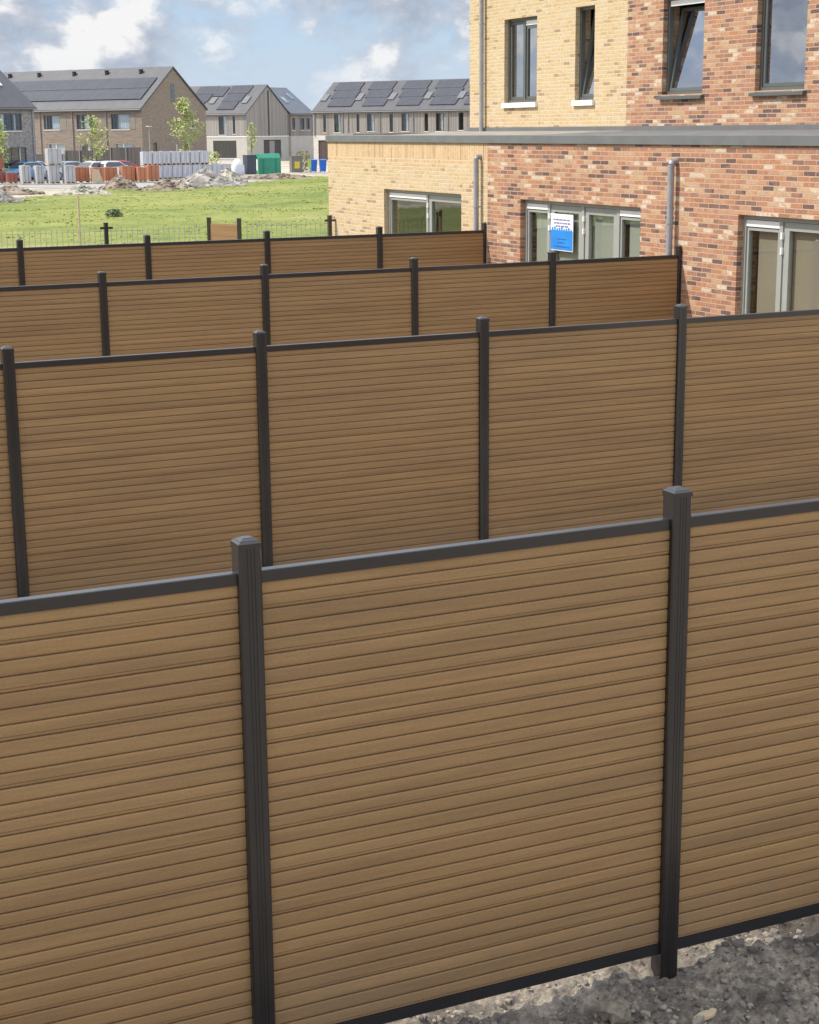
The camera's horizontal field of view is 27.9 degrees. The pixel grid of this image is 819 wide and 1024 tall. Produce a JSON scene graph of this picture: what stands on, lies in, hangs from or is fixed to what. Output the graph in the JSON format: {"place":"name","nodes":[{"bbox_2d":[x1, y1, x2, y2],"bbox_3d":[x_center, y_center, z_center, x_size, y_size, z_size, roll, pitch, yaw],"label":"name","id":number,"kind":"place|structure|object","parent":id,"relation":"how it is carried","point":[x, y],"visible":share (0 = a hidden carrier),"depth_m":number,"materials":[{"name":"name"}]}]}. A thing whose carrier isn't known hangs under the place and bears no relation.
{"place":"outdoors","nodes":[
{"label":"outdoors","id":0,"kind":"place"},
{"bbox_2d":[0,176,274,188],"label":"parking lot","id":1,"kind":"structure","parent":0,"point":[61,184],"depth_m":130.09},
{"bbox_2d":[0,170,3,182],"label":"brick pallet","id":2,"kind":"object","parent":1,"relation":"on","point":[1,176],"visible":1,"depth_m":131.35,"materials":[{"name":"red brick"}]},
{"bbox_2d":[0,158,3,169],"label":"brick pallet","id":3,"kind":"object","parent":2,"relation":"on","point":[1,163],"visible":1,"depth_m":131.13,"materials":[{"name":"red brick"}]},
{"bbox_2d":[4,172,17,183],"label":"brick pallet","id":4,"kind":"object","parent":1,"relation":"on","point":[10,177],"visible":1,"depth_m":130.85,"materials":[{"name":"red brick"}]},
{"bbox_2d":[3,162,44,179],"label":"parked car","id":5,"kind":"object","parent":1,"relation":"on","point":[14,168],"visible":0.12,"depth_m":141.31,"materials":[{"name":"blue metal"}]},
{"bbox_2d":[19,165,31,183],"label":"brick pallet","id":6,"kind":"object","parent":1,"relation":"on","point":[25,174],"visible":1,"depth_m":130.29,"materials":[{"name":"grey brick"}]},
{"bbox_2d":[33,166,44,183],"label":"brick pallet","id":7,"kind":"object","parent":1,"relation":"on","point":[38,173],"visible":1,"depth_m":129.96,"materials":[{"name":"grey brick"}]},
{"bbox_2d":[46,165,59,183],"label":"brick pallet","id":8,"kind":"object","parent":1,"relation":"on","point":[52,174],"visible":1,"depth_m":129.73,"materials":[{"name":"grey brick"}]},
{"bbox_2d":[45,148,61,164],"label":"brick pallet","id":9,"kind":"object","parent":8,"relation":"on","point":[53,156],"visible":1,"depth_m":129.55,"materials":[{"name":"grey brick"}]},
{"bbox_2d":[44,161,80,178],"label":"parked car","id":10,"kind":"object","parent":1,"relation":"on","point":[76,163],"visible":0.2,"depth_m":141.86,"materials":[{"name":"silver metal"}]},
{"bbox_2d":[62,165,75,183],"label":"brick pallet","id":11,"kind":"object","parent":1,"relation":"on","point":[68,174],"visible":1,"depth_m":129.45,"materials":[{"name":"grey brick"}]},
{"bbox_2d":[75,167,89,182],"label":"brick pallet","id":12,"kind":"object","parent":1,"relation":"on","point":[81,174],"visible":0.73,"depth_m":131.32,"materials":[{"name":"orange brick"}]},
{"bbox_2d":[75,161,102,176],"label":"parked car","id":13,"kind":"object","parent":1,"relation":"on","point":[89,164],"visible":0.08,"depth_m":140.24,"materials":[{"name":"white metal"}]},
{"bbox_2d":[92,169,102,181],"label":"leaning board","id":14,"kind":"object","parent":1,"relation":"on","point":[97,177],"visible":1,"depth_m":130.47,"materials":[{"name":"brown wood"}]},
{"bbox_2d":[90,167,104,182],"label":"brick pallet","id":15,"kind":"object","parent":1,"relation":"on","point":[101,170],"visible":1,"depth_m":130.91,"materials":[{"name":"orange brick"}]},
{"bbox_2d":[102,167,116,181],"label":"brick pallet","id":16,"kind":"object","parent":1,"relation":"on","point":[110,173],"visible":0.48,"depth_m":132.14,"materials":[{"name":"orange brick"}]},
{"bbox_2d":[99,161,127,173],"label":"parked car","id":17,"kind":"object","parent":1,"relation":"on","point":[117,164],"visible":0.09,"depth_m":141.26,"materials":[{"name":"white metal"}]},
{"bbox_2d":[113,160,137,166],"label":"parked car","id":18,"kind":"object","parent":1,"relation":"on","point":[128,163],"visible":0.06,"depth_m":143.62,"materials":[{"name":"red metal"}]},
{"bbox_2d":[119,166,135,181],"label":"brick pallet","id":19,"kind":"object","parent":1,"relation":"on","point":[127,172],"visible":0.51,"depth_m":131.99,"materials":[{"name":"orange brick"}]},
{"bbox_2d":[135,167,146,181],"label":"brick pallet","id":20,"kind":"object","parent":1,"relation":"on","point":[140,174],"visible":1,"depth_m":131.87,"materials":[{"name":"orange brick"}]},
{"bbox_2d":[145,165,159,180],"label":"brick pallet","id":21,"kind":"object","parent":1,"relation":"on","point":[152,172],"visible":0.86,"depth_m":133.21,"materials":[{"name":"orange brick"}]},
{"bbox_2d":[159,166,162,178],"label":"brick pallet","id":22,"kind":"object","parent":1,"relation":"on","point":[160,173],"visible":0.32,"depth_m":138.46,"materials":[{"name":"grey brick"}]},
{"bbox_2d":[150,151,161,164],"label":"brick pallet","id":23,"kind":"object","parent":22,"relation":"on","point":[156,157],"visible":0.96,"depth_m":138.08,"materials":[{"name":"grey brick"}]},
{"bbox_2d":[159,165,172,178],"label":"brick pallet","id":24,"kind":"object","parent":1,"relation":"on","point":[167,171],"visible":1,"depth_m":139.03,"materials":[{"name":"grey brick"}]},
{"bbox_2d":[159,151,170,164],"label":"brick pallet","id":25,"kind":"object","parent":24,"relation":"on","point":[166,157],"visible":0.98,"depth_m":138.93,"materials":[{"name":"grey brick"}]},
{"bbox_2d":[172,165,182,178],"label":"brick pallet","id":26,"kind":"object","parent":1,"relation":"on","point":[176,171],"visible":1,"depth_m":139.50,"materials":[{"name":"grey brick"}]},
{"bbox_2d":[170,151,180,164],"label":"brick pallet","id":27,"kind":"object","parent":26,"relation":"on","point":[175,157],"visible":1,"depth_m":139.31,"materials":[{"name":"grey brick"}]},
{"bbox_2d":[182,164,191,177],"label":"brick pallet","id":28,"kind":"object","parent":1,"relation":"on","point":[186,170],"visible":0.64,"depth_m":139.96,"materials":[{"name":"grey brick"}]},
{"bbox_2d":[180,151,189,164],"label":"brick pallet","id":29,"kind":"object","parent":28,"relation":"on","point":[185,157],"visible":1,"depth_m":139.72,"materials":[{"name":"grey brick"}]},
{"bbox_2d":[190,164,201,173],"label":"brick pallet","id":30,"kind":"object","parent":1,"relation":"on","point":[196,168],"visible":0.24,"depth_m":140.39,"materials":[{"name":"grey brick"}]},
{"bbox_2d":[190,151,199,163],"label":"brick pallet","id":31,"kind":"object","parent":30,"relation":"on","point":[194,157],"visible":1,"depth_m":140.12,"materials":[{"name":"grey brick"}]},
{"bbox_2d":[201,164,211,170],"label":"brick pallet","id":32,"kind":"object","parent":1,"relation":"on","point":[209,166],"visible":0.19,"depth_m":140.88,"materials":[{"name":"grey brick"}]},
{"bbox_2d":[199,151,208,163],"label":"brick pallet","id":33,"kind":"object","parent":32,"relation":"on","point":[203,157],"visible":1,"depth_m":140.54,"materials":[{"name":"grey brick"}]},
{"bbox_2d":[175,168,248,186],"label":"rubble heap","id":34,"kind":"object","parent":1,"relation":"on","point":[204,177],"visible":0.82,"depth_m":119.60,"materials":[{"name":"grey gravel"}]},
{"bbox_2d":[212,164,221,173],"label":"brick pallet","id":35,"kind":"object","parent":1,"relation":"on","point":[217,168],"visible":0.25,"depth_m":141.41,"materials":[{"name":"grey brick"}]},
{"bbox_2d":[222,164,230,169],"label":"brick pallet","id":36,"kind":"object","parent":1,"relation":"on","point":[225,165],"visible":0.2,"depth_m":141.80,"materials":[{"name":"brick"}]},
{"bbox_2d":[220,167,247,182],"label":"sand heap","id":37,"kind":"object","parent":1,"relation":"on","point":[227,172],"visible":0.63,"depth_m":130.29,"materials":[{"name":"beige sand"}]},
{"bbox_2d":[231,159,244,174],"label":"bulk bag","id":38,"kind":"object","parent":1,"relation":"on","point":[238,167],"visible":0.85,"depth_m":147.95,"materials":[{"name":"fabric"}]},
{"bbox_2d":[241,173,312,179],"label":"soil heap","id":39,"kind":"object","parent":1,"relation":"on","point":[275,176],"visible":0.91,"depth_m":138.13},
{"bbox_2d":[0,131,327,200],"bbox_3d":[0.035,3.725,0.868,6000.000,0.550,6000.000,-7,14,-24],"label":"ground","id":40,"kind":"structure","parent":0,"point":[285,169],"depth_m":155.61,"materials":[{"name":"beige sand"}]},
{"bbox_2d":[0,116,12,172],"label":"young tree","id":41,"kind":"object","parent":40,"relation":"on","point":[2,139],"visible":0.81,"depth_m":136.61,"materials":[{"name":"green plant"}]},
{"bbox_2d":[0,71,36,180],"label":"grey house","id":42,"kind":"structure","parent":40,"relation":"on","point":[17,107],"depth_m":142.60,"materials":[{"name":"brick"}]},
{"bbox_2d":[0,113,21,131],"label":"window","id":43,"kind":"structure","parent":42,"relation":"in","point":[14,114],"depth_m":141.44,"materials":[{"name":"white glass"}]},
{"bbox_2d":[5,147,26,168],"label":"window","id":44,"kind":"structure","parent":42,"relation":"in","point":[19,150],"depth_m":142.39,"materials":[{"name":"white glass"}]},
{"bbox_2d":[0,185,44,194],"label":"soil heap","id":45,"kind":"object","parent":40,"relation":"on","point":[13,190],"visible":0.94,"depth_m":110.11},
{"bbox_2d":[36,154,64,164],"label":"board fence","id":46,"kind":"object","parent":40,"relation":"on","point":[40,157],"visible":0.1,"depth_m":161.30,"materials":[{"name":"wood"}]},
{"bbox_2d":[64,150,94,162],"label":"board fence","id":47,"kind":"object","parent":40,"relation":"on","point":[73,155],"visible":0.47,"depth_m":158.79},
{"bbox_2d":[75,115,110,160],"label":"young tree","id":48,"kind":"object","parent":40,"relation":"on","point":[92,132],"visible":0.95,"depth_m":149.61,"materials":[{"name":"green plant"}]},
{"bbox_2d":[2,66,207,165],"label":"brown house","id":49,"kind":"structure","parent":40,"relation":"on","point":[126,106],"depth_m":164.68,"materials":[{"name":"brick"}]},
{"bbox_2d":[44,115,59,130],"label":"window","id":50,"kind":"structure","parent":49,"relation":"in","point":[55,118],"depth_m":166.70,"materials":[{"name":"white glass"}]},
{"bbox_2d":[48,143,64,156],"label":"window","id":51,"kind":"structure","parent":49,"relation":"in","point":[61,146],"depth_m":166.92,"materials":[{"name":"white paint"}]},
{"bbox_2d":[77,115,89,129],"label":"window","id":52,"kind":"structure","parent":49,"relation":"in","point":[86,126],"depth_m":164.49,"materials":[{"name":"white glass"}]},
{"bbox_2d":[111,114,129,129],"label":"window","id":53,"kind":"structure","parent":49,"relation":"in","point":[123,123],"depth_m":161.80,"materials":[{"name":"white glass"}]},
{"bbox_2d":[115,143,133,146],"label":"window","id":54,"kind":"structure","parent":49,"relation":"in","point":[119,144],"depth_m":162.12,"materials":[{"name":"white paint"}]},
{"bbox_2d":[170,84,174,100],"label":"window","id":55,"kind":"structure","parent":49,"relation":"in","point":[171,85],"depth_m":163.39,"materials":[{"name":"glass"}]},
{"bbox_2d":[94,147,143,166],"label":"board fence","id":56,"kind":"object","parent":40,"relation":"on","point":[131,154],"visible":0.49,"depth_m":155.75,"materials":[{"name":"wood"}]},
{"bbox_2d":[167,96,208,150],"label":"young tree","id":57,"kind":"object","parent":40,"relation":"on","point":[183,104],"visible":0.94,"depth_m":149.28,"materials":[{"name":"green plant"}]},
{"bbox_2d":[209,151,220,163],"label":"shrub","id":58,"kind":"object","parent":40,"relation":"on","point":[215,159],"visible":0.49,"depth_m":155.92,"materials":[{"name":"green plant"}]},
{"bbox_2d":[206,217,241,239],"bbox_3d":[-3.540,-4.593,31.701,0.808,2.115,0.068,8,16,32],"label":"fence panel","id":59,"kind":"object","parent":40,"relation":"on","point":[224,231],"depth_m":31.51,"materials":[{"name":"brown wood"}]},
{"bbox_2d":[191,84,288,160],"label":"house","id":60,"kind":"structure","parent":40,"relation":"on","point":[233,112],"depth_m":221.41,"materials":[{"name":"grey tile"}]},
{"bbox_2d":[219,116,226,134],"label":"window","id":61,"kind":"structure","parent":60,"relation":"in","point":[224,129],"depth_m":220.46,"materials":[{"name":"white glass"}]},
{"bbox_2d":[213,141,236,158],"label":"window","id":62,"kind":"structure","parent":60,"relation":"in","point":[213,141],"depth_m":220.78,"materials":[{"name":"white plastic"}]},
{"bbox_2d":[264,140,280,156],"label":"window","id":63,"kind":"structure","parent":60,"relation":"in","point":[270,146],"depth_m":223.44,"materials":[{"name":"black glass"}]},
{"bbox_2d":[242,155,256,173],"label":"site cupboard","id":64,"kind":"object","parent":40,"relation":"on","point":[249,162],"visible":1,"depth_m":148.65,"materials":[{"name":"black metal"}]},
{"bbox_2d":[243,121,258,154],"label":"young tree","id":65,"kind":"object","parent":40,"relation":"on","point":[253,138],"visible":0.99,"depth_m":204.82,"materials":[{"name":"green plant"}]},
{"bbox_2d":[254,153,280,174],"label":"recycling container","id":66,"kind":"object","parent":40,"relation":"on","point":[268,163],"visible":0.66,"depth_m":150.68,"materials":[{"name":"green paint"}]},
{"bbox_2d":[270,87,313,158],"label":"blue roof house","id":67,"kind":"structure","parent":40,"relation":"on","point":[300,114],"depth_m":228.17,"materials":[{"name":"grey tile"}]},
{"bbox_2d":[289,156,302,172],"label":"utility cabinet","id":68,"kind":"object","parent":40,"relation":"on","point":[295,163],"visible":1,"depth_m":154.51,"materials":[{"name":"grey metal"}]},
{"bbox_2d":[296,151,310,171],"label":"shrub","id":69,"kind":"object","parent":40,"relation":"on","point":[305,165],"visible":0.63,"depth_m":159.62,"materials":[{"name":"green plant"}]},
{"bbox_2d":[310,159,316,171],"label":"wheelie bin","id":70,"kind":"object","parent":40,"relation":"on","point":[313,165],"visible":0.96,"depth_m":156.58,"materials":[{"name":"blue plastic"}]},
{"bbox_2d":[319,159,326,171],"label":"wheelie bin","id":71,"kind":"object","parent":40,"relation":"on","point":[322,164],"visible":1,"depth_m":156.24,"materials":[{"name":"blue plastic"}]},
{"bbox_2d":[311,78,469,161],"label":"row of houses","id":72,"kind":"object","parent":40,"relation":"on","point":[418,106],"visible":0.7,"depth_m":205.63,"materials":[{"name":"brick"}]},
{"bbox_2d":[319,140,327,159],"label":"garage door","id":73,"kind":"structure","parent":72,"relation":"in","point":[323,146],"depth_m":210.62,"materials":[{"name":"brown wood"}]},
{"bbox_2d":[334,114,340,132],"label":"window","id":74,"kind":"structure","parent":72,"relation":"in","point":[338,118],"depth_m":208.73,"materials":[{"name":"white plastic"}]},
{"bbox_2d":[367,114,374,131],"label":"window","id":75,"kind":"structure","parent":72,"relation":"in","point":[373,118],"depth_m":205.94,"materials":[{"name":"white plastic"}]},
{"bbox_2d":[401,113,408,131],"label":"window","id":76,"kind":"structure","parent":72,"relation":"in","point":[402,113],"depth_m":203.22,"materials":[{"name":"glass"}]},
{"bbox_2d":[435,113,443,131],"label":"window","id":77,"kind":"structure","parent":72,"relation":"in","point":[436,113],"depth_m":200.63,"materials":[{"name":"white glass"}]},
{"bbox_2d":[0,486,818,1023],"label":"composite fence","id":78,"kind":"object","parent":40,"relation":"on","point":[380,788],"visible":1,"depth_m":6.19,"materials":[{"name":"wood"}]},
{"bbox_2d":[325,0,627,263],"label":"terraced house","id":79,"kind":"structure","parent":40,"relation":"on","point":[539,67],"depth_m":29.27,"materials":[{"name":"yellow brick"}]},
{"bbox_2d":[388,189,460,233],"bbox_3d":[0.297,-4.438,28.750,0.145,2.285,3.120,-7,14,-24],"label":"patio door","id":80,"kind":"structure","parent":79,"relation":"in","point":[430,198],"depth_m":28.54,"materials":[{"name":"white paint"}]},
{"bbox_2d":[501,16,536,107],"bbox_3d":[2.071,-8.187,30.013,0.215,1.580,1.290,-7,14,-24],"label":"window","id":81,"kind":"structure","parent":79,"relation":"in","point":[522,45],"depth_m":30.12,"materials":[{"name":"glass"}]},
{"bbox_2d":[571,6,594,105],"bbox_3d":[3.126,-7.764,28.045,0.429,1.630,0.690,-7,14,-24],"label":"window","id":82,"kind":"structure","parent":79,"relation":"in","point":[586,77],"depth_m":28.22,"materials":[{"name":"clear glass"}]},
{"bbox_2d":[486,0,818,303],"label":"terraced house","id":83,"kind":"structure","parent":40,"relation":"on","point":[718,67],"depth_m":24.12,"materials":[{"name":"red brick"}]},
{"bbox_2d":[550,213,572,251],"bbox_3d":[2.261,-4.152,24.458,0.008,0.540,0.660,-7,14,-24],"label":"poster","id":84,"kind":"object","parent":83,"relation":"attached to","point":[561,232],"visible":1,"depth_m":24.45,"materials":[{"name":"blue paper"}]},
{"bbox_2d":[525,199,640,261],"bbox_3d":[2.530,-3.370,24.097,0.165,2.275,3.380,-7,14,-24],"label":"patio door","id":85,"kind":"structure","parent":83,"relation":"in","point":[598,230],"depth_m":23.83,"materials":[{"name":"white paint"}]},
{"bbox_2d":[656,0,704,99],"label":"window","id":86,"kind":"structure","parent":83,"relation":"in","point":[685,75],"depth_m":25.66,"materials":[{"name":"glass"}]},
{"bbox_2d":[748,0,807,95],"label":"window","id":87,"kind":"structure","parent":83,"relation":"in","point":[784,22],"depth_m":23.39,"materials":[{"name":"clear glass"}]},
{"bbox_2d":[682,131,818,317],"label":"terraced house","id":88,"kind":"structure","parent":40,"relation":"on","point":[751,228],"depth_m":20.30,"materials":[{"name":"red brick"}]},
{"bbox_2d":[740,215,818,313],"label":"patio door","id":89,"kind":"structure","parent":88,"relation":"in","point":[788,260],"depth_m":19.84,"materials":[{"name":"white paint"}]},
{"bbox_2d":[0,176,328,247],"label":"meadow","id":90,"kind":"structure","parent":0,"point":[131,221],"depth_m":81.17,"materials":[{"name":"green plant"}]},
{"bbox_2d":[0,189,25,204],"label":"soil heap","id":91,"kind":"object","parent":90,"relation":"on","point":[5,197],"visible":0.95,"depth_m":95.50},
{"bbox_2d":[77,194,81,244],"bbox_3d":[-6.165,-4.653,30.956,0.032,2.620,0.024,-7,14,-24],"label":"wooden stake","id":92,"kind":"object","parent":90,"relation":"on","point":[78,206],"visible":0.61,"depth_m":30.75,"materials":[{"name":"brown wood"}]},
{"bbox_2d":[53,183,112,194],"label":"gravel heap","id":93,"kind":"object","parent":90,"relation":"on","point":[81,189],"visible":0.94,"depth_m":107.76,"materials":[{"name":"grey gravel"}]},
{"bbox_2d":[105,209,122,216],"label":"shrub","id":94,"kind":"object","parent":90,"relation":"on","point":[115,212],"visible":0.96,"depth_m":78.45,"materials":[{"name":"green plant"}]},
{"bbox_2d":[98,174,138,189],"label":"soil heap","id":95,"kind":"object","parent":90,"relation":"on","point":[117,181],"visible":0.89,"depth_m":115.35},
{"bbox_2d":[135,179,205,190],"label":"soil heap","id":96,"kind":"object","parent":90,"relation":"on","point":[167,185],"visible":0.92,"depth_m":113.39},
{"bbox_2d":[0,0,469,130],"label":"sky","id":97,"kind":"structure","parent":0,"point":[303,47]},
{"bbox_2d":[385,914,818,1023],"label":"bare soil","id":98,"kind":"structure","parent":0,"point":[539,1003],"depth_m":6.73,"materials":[{"name":"soil"}]},
{"bbox_2d":[596,996,631,1023],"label":"stone","id":99,"kind":"object","parent":98,"relation":"on","point":[616,1010],"visible":1,"depth_m":6.49,"materials":[{"name":"grey stone"}]},
{"bbox_2d":[693,1008,716,1020],"bbox_3d":[1.175,1.998,6.534,0.126,0.014,0.044,-9,16,-32],"label":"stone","id":100,"kind":"object","parent":98,"relation":"on","point":[710,1013],"visible":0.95,"depth_m":6.54,"materials":[{"name":"beige stone"}]},
{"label":"brick pallet","id":101,"kind":"object","parent":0,"visible":0},
{"bbox_2d":[140,152,152,164],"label":"brick pallet","id":102,"kind":"object","parent":101,"relation":"on","point":[145,158],"visible":0.96,"depth_m":137.72,"materials":[{"name":"white plastic"}]},
{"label":"garden ground","id":103,"kind":"structure","parent":0,"visible":0},
{"bbox_2d":[1,215,335,247],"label":"fence","id":104,"kind":"object","parent":103,"relation":"on","point":[328,220],"visible":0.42,"depth_m":30.51,"materials":[{"name":"metal"}]},
{"bbox_2d":[0,222,487,286],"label":"composite fence","id":105,"kind":"object","parent":103,"relation":"on","point":[147,259],"visible":0.34,"depth_m":24.75,"materials":[{"name":"wood"}]},
{"bbox_2d":[0,245,682,362],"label":"composite fence","id":106,"kind":"object","parent":103,"relation":"on","point":[102,316],"visible":0.57,"depth_m":19.60,"materials":[{"name":"wood"}]},
{"bbox_2d":[0,304,818,599],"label":"composite fence","id":107,"kind":"object","parent":103,"relation":"on","point":[126,469],"visible":0.92,"depth_m":13.17,"materials":[{"name":"wood"}]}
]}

